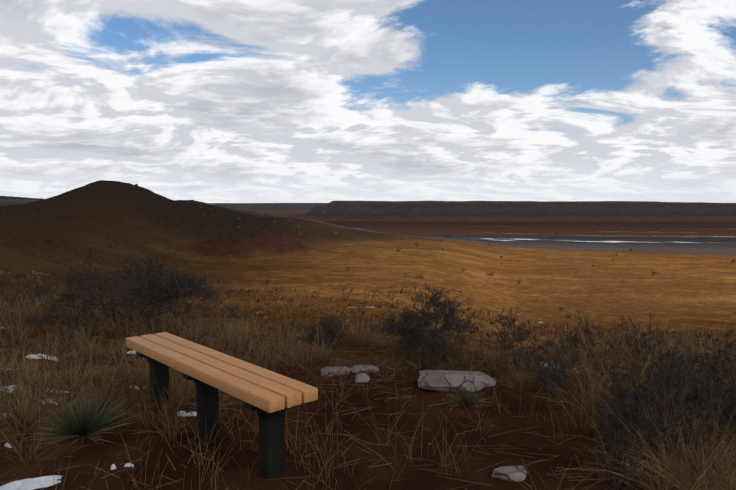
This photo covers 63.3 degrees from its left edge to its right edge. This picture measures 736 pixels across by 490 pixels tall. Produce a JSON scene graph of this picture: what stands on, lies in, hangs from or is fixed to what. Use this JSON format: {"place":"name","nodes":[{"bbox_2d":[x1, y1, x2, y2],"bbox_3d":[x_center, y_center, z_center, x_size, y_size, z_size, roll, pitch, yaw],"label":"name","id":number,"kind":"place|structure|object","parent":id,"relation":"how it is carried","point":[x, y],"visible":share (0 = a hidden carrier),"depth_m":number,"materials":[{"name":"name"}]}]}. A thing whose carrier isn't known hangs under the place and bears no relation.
{"place":"outdoors","nodes":[
{"label":"outdoors","id":0,"kind":"place"},
{"bbox_2d":[0,180,735,489],"bbox_3d":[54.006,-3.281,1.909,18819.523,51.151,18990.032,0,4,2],"label":"terrain","id":1,"kind":"structure","parent":0,"point":[686,251],"depth_m":57.73,"materials":[{"name":"brown soil"}]},
{"bbox_2d":[0,322,196,489],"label":"rocks","id":2,"kind":"object","parent":1,"relation":"on","point":[34,483],"visible":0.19,"depth_m":2.98,"materials":[{"name":"grey stone"}]},
{"bbox_2d":[126,332,317,480],"bbox_3d":[-0.955,1.083,3.562,0.287,0.820,1.780,-4,5,-42],"label":"park bench","id":3,"kind":"object","parent":1,"relation":"on","point":[269,397],"visible":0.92,"depth_m":3.29,"materials":[{"name":"wood"},{"name":"metal"}]},
{"bbox_2d":[87,184,402,249],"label":"hill boulders","id":4,"kind":"object","parent":1,"relation":"on","point":[274,221],"visible":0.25,"depth_m":155.61,"materials":[{"name":"grey stone"}]},
{"bbox_2d":[0,336,491,448],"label":"spiky plants","id":5,"kind":"object","parent":1,"relation":"on","point":[88,427],"visible":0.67,"depth_m":3.59,"materials":[{"name":"green plant"}]},
{"bbox_2d":[320,366,349,376],"bbox_3d":[-0.280,1.057,4.934,0.241,0.079,0.168,-2,4,-21],"label":"rock","id":6,"kind":"object","parent":1,"relation":"on","point":[331,370],"visible":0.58,"depth_m":4.88,"materials":[{"name":"grey stone"}]},
{"bbox_2d":[355,373,369,381],"bbox_3d":[-0.044,1.061,4.808,0.121,0.044,0.184,0,4,1],"label":"rock","id":7,"kind":"object","parent":1,"relation":"on","point":[364,378],"visible":1,"depth_m":4.75,"materials":[{"name":"grey stone"}]},
{"bbox_2d":[350,365,378,372],"bbox_3d":[-0.031,1.039,4.994,0.241,0.048,0.130,0,4,-4],"label":"rock","id":8,"kind":"object","parent":1,"relation":"on","point":[368,368],"visible":0.83,"depth_m":4.95,"materials":[{"name":"grey stone"}]},
{"bbox_2d":[0,270,735,489],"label":"dry grass tufts","id":9,"kind":"object","parent":1,"relation":"on","point":[708,475],"visible":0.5,"depth_m":4.41,"materials":[{"name":"brown plant"}]},
{"bbox_2d":[0,244,735,489],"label":"bushes","id":10,"kind":"object","parent":1,"relation":"on","point":[192,284],"visible":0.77,"depth_m":5.19,"materials":[{"name":"plant"}]},
{"bbox_2d":[0,194,735,338],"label":"shrubs","id":11,"kind":"object","parent":1,"relation":"on","point":[414,297],"depth_m":67.25,"materials":[{"name":"green plant"}]},
{"bbox_2d":[418,370,495,391],"bbox_3d":[0.743,1.077,4.623,0.779,0.187,0.413,4,-5,-12],"label":"rock slab","id":12,"kind":"object","parent":1,"relation":"on","point":[428,380],"visible":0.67,"depth_m":4.46,"materials":[{"name":"grey stone"}]},
{"bbox_2d":[492,465,526,481],"bbox_3d":[0.741,1.179,3.060,0.182,0.052,0.134,-3,5,-33],"label":"stone","id":13,"kind":"object","parent":1,"relation":"on","point":[518,473],"visible":0.96,"depth_m":3.04,"materials":[{"name":"grey stone"}]},
{"bbox_2d":[540,361,589,376],"bbox_3d":[1.659,1.058,4.940,0.469,0.115,0.256,4,5,13],"label":"rock","id":14,"kind":"object","parent":1,"relation":"on","point":[577,372],"visible":0.06,"depth_m":4.90,"materials":[{"name":"grey stone"}]},
{"bbox_2d":[625,458,643,474],"bbox_3d":[1.421,1.179,3.164,0.107,0.048,0.172,1,4,17],"label":"stone","id":15,"kind":"object","parent":1,"relation":"on","point":[642,468],"visible":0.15,"depth_m":3.13,"materials":[{"name":"grey stone"}]},
{"bbox_2d":[0,0,735,202],"label":"sky","id":16,"kind":"structure","parent":0,"point":[208,101],"materials":[{"name":"white"}]}
]}

